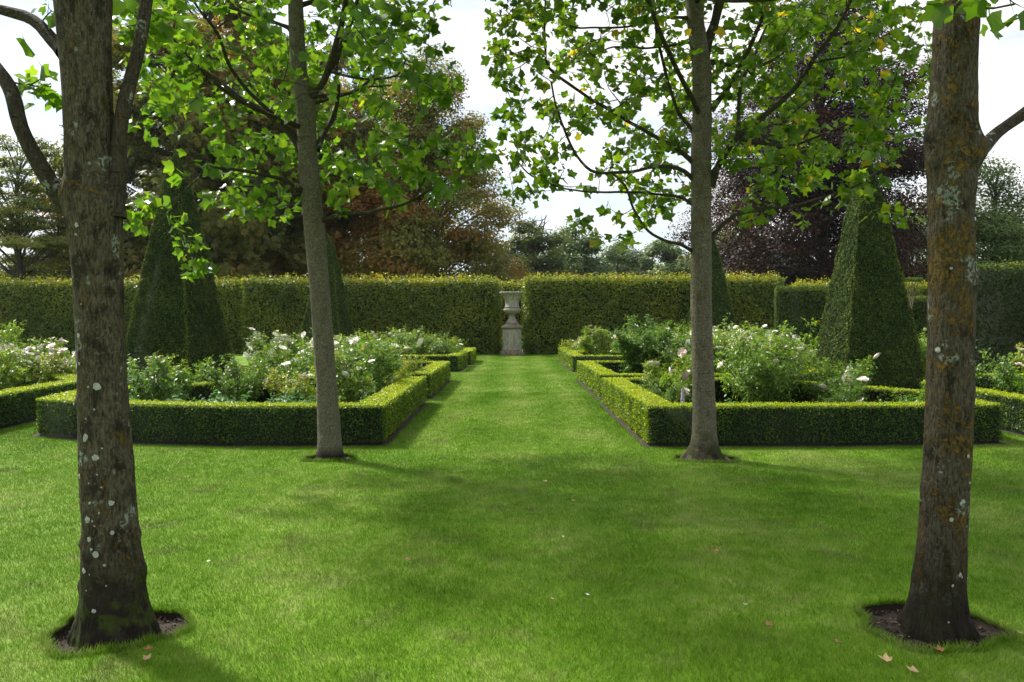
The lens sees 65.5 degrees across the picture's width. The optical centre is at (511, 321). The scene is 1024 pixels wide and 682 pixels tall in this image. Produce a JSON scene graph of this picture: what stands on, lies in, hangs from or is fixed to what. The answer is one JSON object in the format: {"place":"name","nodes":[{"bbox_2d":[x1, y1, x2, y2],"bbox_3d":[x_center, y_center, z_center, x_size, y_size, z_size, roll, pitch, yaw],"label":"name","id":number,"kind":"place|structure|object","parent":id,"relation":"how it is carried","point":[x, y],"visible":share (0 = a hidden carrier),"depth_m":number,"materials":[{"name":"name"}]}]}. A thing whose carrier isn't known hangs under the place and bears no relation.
{"place":"outdoors","nodes":[
{"label":"outdoors","id":0,"kind":"place"},
{"bbox_2d":[1,420,35,429],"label":"soil","id":1,"kind":"structure","parent":0,"point":[18,424],"depth_m":12.26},
{"bbox_2d":[0,344,30,389],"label":"rose bush","id":2,"kind":"object","parent":1,"relation":"on","point":[7,370],"visible":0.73,"depth_m":13.79,"materials":[{"name":"green plant"}]},
{"bbox_2d":[0,320,32,356],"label":"rose bush","id":3,"kind":"object","parent":1,"relation":"on","point":[8,335],"visible":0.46,"depth_m":17.24,"materials":[{"name":"green plant"}]},
{"bbox_2d":[0,336,49,386],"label":"rose bush","id":4,"kind":"object","parent":1,"relation":"on","point":[26,352],"visible":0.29,"depth_m":15.63,"materials":[{"name":"green plant"}]},
{"bbox_2d":[0,369,76,428],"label":"box hedge","id":5,"kind":"object","parent":1,"relation":"on","point":[17,404],"visible":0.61,"depth_m":12.73,"materials":[{"name":"green plant"}]},
{"bbox_2d":[13,337,74,384],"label":"rose bush","id":6,"kind":"object","parent":1,"relation":"on","point":[61,342],"visible":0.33,"depth_m":17.18,"materials":[{"name":"green plant"}]},
{"bbox_2d":[22,342,75,383],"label":"rose bush","id":7,"kind":"object","parent":1,"relation":"on","point":[54,362],"visible":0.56,"depth_m":16.31,"materials":[{"name":"green plant"}]},
{"bbox_2d":[32,402,428,446],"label":"soil","id":8,"kind":"structure","parent":0,"point":[395,433],"depth_m":10.75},
{"bbox_2d":[127,358,144,399],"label":"rose bush","id":9,"kind":"object","parent":8,"relation":"on","point":[129,379],"visible":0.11,"depth_m":12.56,"materials":[{"name":"green plant"}]},
{"bbox_2d":[133,395,180,402],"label":"herb plant","id":10,"kind":"object","parent":8,"relation":"on","point":[169,399],"depth_m":11.16,"materials":[{"name":"green plant"}]},
{"bbox_2d":[127,350,213,401],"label":"rose bush","id":11,"kind":"object","parent":8,"relation":"on","point":[154,390],"visible":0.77,"depth_m":11.88,"materials":[{"name":"green plant"}]},
{"bbox_2d":[193,389,255,403],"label":"herb plant","id":12,"kind":"object","parent":8,"relation":"on","point":[219,398],"visible":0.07,"depth_m":11.30,"materials":[{"name":"green plant"}]},
{"bbox_2d":[34,376,427,445],"bbox_3d":[-4.257,1.319,12.989,5.365,0.562,5.667,0,0,0],"label":"box hedge","id":13,"kind":"object","parent":8,"relation":"on","point":[381,416],"visible":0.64,"depth_m":10.35,"materials":[{"name":"green plant"}]},
{"bbox_2d":[193,343,273,402],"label":"rose bush","id":14,"kind":"object","parent":8,"relation":"on","point":[245,383],"visible":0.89,"depth_m":13.00,"materials":[{"name":"green plant"}]},
{"bbox_2d":[252,396,306,402],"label":"herb plant","id":15,"kind":"object","parent":8,"relation":"on","point":[296,401],"depth_m":11.20,"materials":[{"name":"green plant"}]},
{"bbox_2d":[248,333,314,397],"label":"rose bush","id":16,"kind":"object","parent":8,"relation":"on","point":[299,368],"visible":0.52,"depth_m":15.08,"materials":[{"name":"green plant"}]},
{"bbox_2d":[262,366,316,400],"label":"rose bush","id":17,"kind":"object","parent":8,"relation":"on","point":[306,389],"visible":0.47,"depth_m":12.75,"materials":[{"name":"green plant"}]},
{"bbox_2d":[265,388,316,404],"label":"herb plant","id":18,"kind":"object","parent":8,"relation":"on","point":[296,392],"visible":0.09,"depth_m":12.01,"materials":[{"name":"green plant"}]},
{"bbox_2d":[306,345,378,402],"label":"rose bush","id":19,"kind":"object","parent":8,"relation":"on","point":[347,387],"visible":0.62,"depth_m":12.30,"materials":[{"name":"green plant"}]},
{"bbox_2d":[300,330,405,392],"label":"rose bush","id":20,"kind":"object","parent":8,"relation":"on","point":[374,365],"visible":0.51,"depth_m":14.21,"materials":[{"name":"green plant"}]},
{"bbox_2d":[355,382,377,401],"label":"herb plant","id":21,"kind":"object","parent":8,"relation":"on","point":[366,396],"visible":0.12,"depth_m":13.36,"materials":[{"name":"green plant"}]},
{"bbox_2d":[366,363,411,390],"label":"rose bush","id":22,"kind":"object","parent":8,"relation":"on","point":[401,375],"visible":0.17,"depth_m":14.90,"materials":[{"name":"green plant"}]},
{"bbox_2d":[430,380,450,398],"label":"soil","id":23,"kind":"structure","parent":0,"point":[437,392],"depth_m":18.64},
{"bbox_2d":[241,327,313,371],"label":"rose bush","id":24,"kind":"object","parent":23,"relation":"on","point":[287,341],"visible":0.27,"depth_m":17.15,"materials":[{"name":"green plant"}]},
{"bbox_2d":[305,335,350,371],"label":"rose bush","id":25,"kind":"object","parent":23,"relation":"on","point":[335,338],"visible":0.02,"depth_m":17.29,"materials":[{"name":"green plant"}]},
{"bbox_2d":[225,360,451,398],"bbox_3d":[-4.129,1.314,19.154,5.016,0.582,5.469,0,0,0],"label":"box hedge","id":26,"kind":"object","parent":23,"relation":"on","point":[437,374],"visible":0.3,"depth_m":18.23,"materials":[{"name":"green plant"}]},
{"bbox_2d":[348,331,398,350],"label":"rose bush","id":27,"kind":"object","parent":23,"relation":"on","point":[351,336],"visible":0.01,"depth_m":18.61,"materials":[{"name":"green plant"}]},
{"bbox_2d":[334,328,422,372],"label":"rose bush","id":28,"kind":"object","parent":23,"relation":"on","point":[354,340],"visible":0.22,"depth_m":16.64,"materials":[{"name":"green plant"}]},
{"bbox_2d":[389,349,432,372],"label":"rose bush","id":29,"kind":"object","parent":23,"relation":"on","point":[410,364],"visible":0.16,"depth_m":17.60,"materials":[{"name":"green plant"}]},
{"bbox_2d":[429,337,460,349],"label":"rose bush","id":30,"kind":"object","parent":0,"point":[457,341],"visible":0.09,"depth_m":30.97,"materials":[{"name":"green plant"}]},
{"bbox_2d":[0,335,1023,681],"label":"lawn","id":31,"kind":"structure","parent":0,"point":[530,609],"depth_m":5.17,"materials":[{"name":"green plant"}]},
{"bbox_2d":[0,134,70,280],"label":"pale larch","id":32,"kind":"object","parent":31,"relation":"on","point":[14,227],"visible":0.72,"depth_m":45.52,"materials":[{"name":"plant"}]},
{"bbox_2d":[0,211,70,281],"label":"pale larch","id":33,"kind":"object","parent":31,"relation":"on","point":[56,224],"visible":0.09,"depth_m":48.19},
{"bbox_2d":[49,612,188,657],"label":"soil","id":34,"kind":"structure","parent":31,"relation":"on","point":[167,621],"depth_m":4.24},
{"bbox_2d":[0,0,197,651],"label":"tulip tree","id":35,"kind":"object","parent":34,"relation":"on","point":[86,195],"visible":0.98,"depth_m":4.02,"materials":[{"name":"brown plant"}]},
{"bbox_2d":[0,272,248,353],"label":"hornbeam hedge","id":36,"kind":"object","parent":31,"relation":"on","point":[43,308],"visible":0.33,"depth_m":39.46,"materials":[{"name":"green plant"}]},
{"bbox_2d":[142,653,150,659],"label":"fallen leaf","id":37,"kind":"object","parent":31,"relation":"on","point":[145,657],"visible":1,"depth_m":3.73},
{"bbox_2d":[140,354,197,382],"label":"rose bush","id":38,"kind":"object","parent":31,"relation":"on","point":[174,368],"visible":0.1,"depth_m":14.39,"materials":[{"name":"green plant"}]},
{"bbox_2d":[125,151,236,381],"bbox_3d":[-8.110,-1.270,19.402,2.117,5.790,2.122,0,0,14],"label":"yew pyramid","id":39,"kind":"object","parent":31,"relation":"on","point":[173,313],"visible":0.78,"depth_m":18.88,"materials":[{"name":"plant"}]},
{"bbox_2d":[8,0,363,323],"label":"horse chestnut","id":40,"kind":"object","parent":31,"relation":"on","point":[229,241],"visible":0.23,"depth_m":51.59,"materials":[{"name":"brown plant"}]},
{"bbox_2d":[221,37,420,281],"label":"horse chestnut","id":41,"kind":"object","parent":31,"relation":"on","point":[363,130],"visible":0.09,"depth_m":59.64,"materials":[{"name":"green plant"}]},
{"bbox_2d":[297,236,354,349],"bbox_3d":[-8.352,-1.139,35.995,2.318,5.547,2.336,0,0,9],"label":"yew pyramid","id":42,"kind":"object","parent":31,"relation":"on","point":[341,320],"visible":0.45,"depth_m":35.53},
{"bbox_2d":[304,455,352,460],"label":"soil","id":43,"kind":"structure","parent":31,"relation":"on","point":[347,457],"depth_m":9.47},
{"bbox_2d":[45,0,502,461],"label":"tulip tree","id":44,"kind":"object","parent":43,"relation":"on","point":[299,62],"visible":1,"depth_m":9.23,"materials":[{"name":"green plant"}]},
{"bbox_2d":[238,271,503,354],"bbox_3d":[-6.962,-0.452,39.647,13.137,4.231,2.089,0,0,0],"label":"hornbeam hedge","id":45,"kind":"object","parent":31,"relation":"on","point":[468,311],"visible":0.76,"depth_m":39.06,"materials":[{"name":"green plant"}]},
{"bbox_2d":[322,43,531,328],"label":"rusty tree","id":46,"kind":"object","parent":31,"relation":"on","point":[410,232],"visible":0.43,"depth_m":56.56,"materials":[{"name":"brown plant"}]},
{"bbox_2d":[429,347,476,364],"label":"box hedge","id":47,"kind":"object","parent":31,"relation":"on","point":[471,354],"visible":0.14,"depth_m":30.26,"materials":[{"name":"green plant"}]},
{"bbox_2d":[500,324,523,355],"bbox_3d":[0.000,0.860,38.300,1.120,1.480,1.120,0,0,0],"label":"pedestal","id":48,"kind":"object","parent":31,"relation":"on","point":[511,339],"visible":0.99,"depth_m":37.86,"materials":[{"name":"stone"}]},
{"bbox_2d":[499,291,524,323],"bbox_3d":[0.000,-0.663,38.300,1.231,1.562,1.231,0,0,0],"label":"urn","id":49,"kind":"object","parent":48,"relation":"on","point":[511,307],"visible":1,"depth_m":37.99,"materials":[{"name":"stone"}]},
{"bbox_2d":[498,276,525,351],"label":"hornbeam hedge","id":50,"kind":"object","parent":31,"relation":"on","point":[516,286],"visible":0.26,"depth_m":40.72,"materials":[{"name":"green plant"}]},
{"bbox_2d":[487,214,577,331],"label":"gnarled tree","id":51,"kind":"object","parent":31,"relation":"on","point":[531,246],"visible":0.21,"depth_m":98.24,"materials":[{"name":"plant"}]},
{"bbox_2d":[538,217,619,277],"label":"green tree","id":52,"kind":"object","parent":31,"relation":"on","point":[586,261],"visible":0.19,"depth_m":109.65,"materials":[{"name":"green plant"}]},
{"bbox_2d":[576,379,600,399],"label":"soil","id":53,"kind":"structure","parent":31,"relation":"on","point":[580,382],"depth_m":18.78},
{"bbox_2d":[608,314,672,373],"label":"rose bush","id":54,"kind":"object","parent":53,"relation":"on","point":[636,358],"visible":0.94,"depth_m":17.43,"materials":[{"name":"green plant"}]},
{"bbox_2d":[628,320,686,372],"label":"rose bush","id":55,"kind":"object","parent":53,"relation":"on","point":[662,345],"visible":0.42,"depth_m":17.74,"materials":[{"name":"green plant"}]},
{"bbox_2d":[655,321,690,367],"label":"rose bush","id":56,"kind":"object","parent":53,"relation":"on","point":[687,336],"visible":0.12,"depth_m":20.60,"materials":[{"name":"green plant"}]},
{"bbox_2d":[653,325,727,371],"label":"rose bush","id":57,"kind":"object","parent":53,"relation":"on","point":[670,358],"visible":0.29,"depth_m":17.05,"materials":[{"name":"green plant"}]},
{"bbox_2d":[575,360,825,399],"bbox_3d":[4.488,1.315,19.126,5.538,0.578,5.908,0,0,0],"label":"box hedge","id":58,"kind":"object","parent":53,"relation":"on","point":[591,374],"visible":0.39,"depth_m":18.17,"materials":[{"name":"green plant"}]},
{"bbox_2d":[688,325,751,373],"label":"rose bush","id":59,"kind":"object","parent":53,"relation":"on","point":[725,334],"visible":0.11,"depth_m":17.60,"materials":[{"name":"green plant"}]},
{"bbox_2d":[713,325,767,362],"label":"rose bush","id":60,"kind":"object","parent":53,"relation":"on","point":[738,336],"visible":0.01,"depth_m":19.23,"materials":[{"name":"green plant"}]},
{"bbox_2d":[714,321,772,337],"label":"rose bush","id":61,"kind":"object","parent":53,"relation":"on","point":[756,332],"visible":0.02,"depth_m":23.21,"materials":[{"name":"green plant"}]},
{"bbox_2d":[746,330,807,355],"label":"rose bush","id":62,"kind":"object","parent":53,"relation":"on","point":[791,339],"visible":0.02,"depth_m":18.43,"materials":[{"name":"green plant"}]},
{"bbox_2d":[564,351,625,371],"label":"box hedge","id":63,"kind":"object","parent":31,"relation":"on","point":[571,359],"visible":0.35,"depth_m":25.33,"materials":[{"name":"green plant"}]},
{"bbox_2d":[598,240,650,277],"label":"green tree","id":64,"kind":"object","parent":31,"relation":"on","point":[617,258],"visible":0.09,"depth_m":132.01,"materials":[{"name":"green plant"}]},
{"bbox_2d":[619,248,662,273],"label":"copper tree","id":65,"kind":"object","parent":31,"relation":"on","point":[641,269],"depth_m":144.41,"materials":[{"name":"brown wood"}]},
{"bbox_2d":[520,268,787,354],"bbox_3d":[6.995,-0.526,39.551,13.250,4.368,2.318,0,0,0],"label":"hornbeam hedge","id":66,"kind":"object","parent":31,"relation":"on","point":[556,310],"visible":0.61,"depth_m":38.85,"materials":[{"name":"green plant"}]},
{"bbox_2d":[635,239,690,277],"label":"green tree","id":67,"kind":"object","parent":31,"relation":"on","point":[668,255],"visible":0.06,"depth_m":127.68,"materials":[{"name":"green plant"}]},
{"bbox_2d":[673,456,736,462],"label":"soil","id":68,"kind":"structure","parent":31,"relation":"on","point":[727,458],"depth_m":9.41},
{"bbox_2d":[480,0,998,462],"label":"tulip tree","id":69,"kind":"object","parent":68,"relation":"on","point":[702,106],"visible":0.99,"depth_m":9.26,"materials":[{"name":"green plant"}]},
{"bbox_2d":[685,239,737,335],"bbox_3d":[8.989,-1.188,35.986,2.404,5.646,2.424,0,0,0],"label":"yew pyramid","id":70,"kind":"object","parent":31,"relation":"on","point":[722,308],"visible":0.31,"depth_m":35.41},
{"bbox_2d":[715,210,792,278],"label":"green tree","id":71,"kind":"object","parent":31,"relation":"on","point":[737,240],"visible":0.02,"depth_m":88.69,"materials":[{"name":"green plant"}]},
{"bbox_2d":[773,284,832,364],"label":"yew hedge","id":72,"kind":"object","parent":31,"relation":"on","point":[792,306],"visible":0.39,"depth_m":29.74,"materials":[{"name":"plant"}]},
{"bbox_2d":[662,0,980,286],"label":"copper beech","id":73,"kind":"object","parent":31,"relation":"on","point":[820,243],"visible":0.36,"depth_m":52.29,"materials":[{"name":"purple plant"}]},
{"bbox_2d":[787,275,926,300],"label":"hornbeam hedge","id":74,"kind":"object","parent":31,"relation":"on","point":[921,289],"visible":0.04,"depth_m":40.63,"materials":[{"name":"green plant"}]},
{"bbox_2d":[811,160,925,389],"bbox_3d":[8.628,-1.244,19.390,2.151,5.734,2.176,0,0,0],"label":"yew pyramid","id":75,"kind":"object","parent":31,"relation":"on","point":[867,312],"visible":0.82,"depth_m":18.79,"materials":[{"name":"plant"}]},
{"bbox_2d":[878,653,891,661],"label":"fallen leaf","id":76,"kind":"object","parent":31,"relation":"on","point":[885,657],"visible":1,"depth_m":3.72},
{"bbox_2d":[906,665,918,671],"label":"fallen leaf","id":77,"kind":"object","parent":31,"relation":"on","point":[913,668],"visible":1,"depth_m":3.60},
{"bbox_2d":[908,295,926,347],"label":"yew hedge","id":78,"kind":"object","parent":31,"relation":"on","point":[919,309],"visible":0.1,"depth_m":32.03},
{"bbox_2d":[860,604,1008,651],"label":"soil","id":79,"kind":"structure","parent":31,"relation":"on","point":[885,615],"depth_m":4.26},
{"bbox_2d":[706,0,1023,649],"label":"tulip tree","id":80,"kind":"object","parent":79,"relation":"on","point":[958,145],"visible":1,"depth_m":4.05,"materials":[{"name":"brown plant"}]},
{"bbox_2d":[890,192,980,275],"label":"green tree","id":81,"kind":"object","parent":31,"relation":"on","point":[919,221],"visible":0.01,"depth_m":73.37,"materials":[{"name":"green plant"}]},
{"bbox_2d":[934,645,943,650],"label":"fallen leaf","id":82,"kind":"object","parent":31,"relation":"on","point":[940,648],"visible":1,"depth_m":3.83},
{"bbox_2d":[915,327,976,369],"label":"rose bush","id":83,"kind":"object","parent":31,"relation":"on","point":[923,344],"visible":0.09,"depth_m":20.41,"materials":[{"name":"green plant"}]},
{"bbox_2d":[909,151,1023,282],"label":"green tree","id":84,"kind":"object","parent":31,"relation":"on","point":[1004,236],"visible":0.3,"depth_m":53.26,"materials":[{"name":"green plant"}]},
{"bbox_2d":[919,373,1023,434],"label":"box hedge","id":85,"kind":"object","parent":31,"relation":"on","point":[1013,408],"visible":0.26,"depth_m":11.67,"materials":[{"name":"green plant"}]},
{"bbox_2d":[975,257,1023,373],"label":"yew hedge","id":86,"kind":"object","parent":31,"relation":"on","point":[1000,315],"visible":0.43,"depth_m":23.55,"materials":[{"name":"plant"}]},
{"bbox_2d":[1008,342,1023,370],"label":"rose bush","id":87,"kind":"object","parent":31,"relation":"on","point":[1020,351],"visible":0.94,"depth_m":18.59,"materials":[{"name":"green plant"}]},
{"bbox_2d":[0,0,1023,280],"label":"sky","id":88,"kind":"structure","parent":0,"point":[1001,68],"materials":[{"name":"white"}]},
{"bbox_2d":[572,325,619,354],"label":"rose bush","id":89,"kind":"object","parent":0,"point":[583,341],"visible":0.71,"depth_m":26.75,"materials":[{"name":"green plant"}]},
{"bbox_2d":[615,324,659,354],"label":"rose bush","id":90,"kind":"object","parent":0,"point":[629,334],"visible":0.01,"depth_m":26.93,"materials":[{"name":"green plant"}]},
{"bbox_2d":[600,404,1007,446],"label":"soil","id":91,"kind":"structure","parent":0,"point":[631,432],"depth_m":10.44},
{"bbox_2d":[639,359,674,394],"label":"rose bush","id":92,"kind":"object","parent":91,"relation":"on","point":[654,374],"visible":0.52,"depth_m":14.90,"materials":[{"name":"green plant"}]},
{"bbox_2d":[641,375,691,402],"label":"rose bush","id":93,"kind":"object","parent":91,"relation":"on","point":[670,395],"visible":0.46,"depth_m":13.04,"materials":[{"name":"green plant"}]},
{"bbox_2d":[680,388,684,405],"bbox_3d":[2.548,1.299,11.900,0.170,0.645,0.174,0,0,0],"label":"flower spike","id":94,"kind":"object","parent":91,"relation":"on","point":[682,396],"visible":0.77,"depth_m":11.88,"materials":[{"name":"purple plant"}]},
{"bbox_2d":[658,347,715,403],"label":"rose bush","id":95,"kind":"object","parent":91,"relation":"on","point":[686,377],"visible":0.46,"depth_m":14.13,"materials":[{"name":"green plant"}]},
{"bbox_2d":[715,332,819,404],"bbox_3d":[4.518,0.899,14.452,1.703,1.438,1.753,0,0,7],"label":"rose bush","id":96,"kind":"object","parent":91,"relation":"on","point":[798,363],"visible":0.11,"depth_m":14.29,"materials":[{"name":"green plant"}]},
{"bbox_2d":[712,312,831,403],"bbox_3d":[4.022,0.736,12.526,2.070,1.773,1.904,0,0,4],"label":"rose bush","id":97,"kind":"object","parent":91,"relation":"on","point":[771,371],"visible":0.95,"depth_m":12.31,"materials":[{"name":"green plant"}]},
{"bbox_2d":[600,376,1004,445],"bbox_3d":[4.171,1.317,12.805,5.024,0.566,5.352,0,0,0],"label":"box hedge","id":98,"kind":"object","parent":91,"relation":"on","point":[648,417],"visible":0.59,"depth_m":10.27,"materials":[{"name":"green plant"}]},
{"bbox_2d":[795,349,880,401],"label":"rose bush","id":99,"kind":"object","parent":91,"relation":"on","point":[852,374],"visible":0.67,"depth_m":12.64,"materials":[{"name":"green plant"}]},
{"bbox_2d":[811,382,866,402],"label":"rose bush","id":100,"kind":"object","parent":91,"relation":"on","point":[844,397],"visible":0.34,"depth_m":11.42,"materials":[{"name":"green plant"}]},
{"bbox_2d":[884,386,924,401],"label":"rose bush","id":101,"kind":"object","parent":91,"relation":"on","point":[920,397],"visible":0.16,"depth_m":11.88,"materials":[{"name":"green plant"}]},
{"bbox_2d":[903,277,923,307],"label":"hedge","id":102,"kind":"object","parent":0,"point":[909,280],"depth_m":31.00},
{"bbox_2d":[975,348,1023,394],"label":"rose bush","id":103,"kind":"object","parent":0,"point":[1006,375],"visible":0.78,"depth_m":12.84,"materials":[{"name":"green plant"}]},
{"label":"soil","id":104,"kind":"structure","parent":0,"visible":0},
{"bbox_2d":[559,338,594,353],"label":"rose bush","id":105,"kind":"object","parent":104,"relation":"on","point":[573,346],"visible":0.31,"depth_m":30.60,"materials":[{"name":"green plant"}]},
{"bbox_2d":[557,347,614,363],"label":"box hedge","id":106,"kind":"object","parent":104,"relation":"on","point":[561,357],"visible":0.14,"depth_m":31.29,"materials":[{"name":"green plant"}]},
{"label":"soil","id":107,"kind":"structure","parent":0,"visible":0},
{"bbox_2d":[349,330,386,350],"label":"rose bush","id":108,"kind":"object","parent":107,"relation":"on","point":[370,333],"visible":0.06,"depth_m":27.32,"materials":[{"name":"green plant"}]},
{"bbox_2d":[341,351,468,371],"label":"box hedge","id":109,"kind":"object","parent":107,"relation":"on","point":[458,360],"visible":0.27,"depth_m":25.53,"materials":[{"name":"green plant"}]},
{"bbox_2d":[385,325,441,354],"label":"rose bush","id":110,"kind":"object","parent":107,"relation":"on","point":[421,349],"visible":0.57,"depth_m":26.69,"materials":[{"name":"green plant"}]},
{"bbox_2d":[426,330,466,354],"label":"rose bush","id":111,"kind":"object","parent":107,"relation":"on","point":[445,346],"visible":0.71,"depth_m":27.73,"materials":[{"name":"green plant"}]}
]}

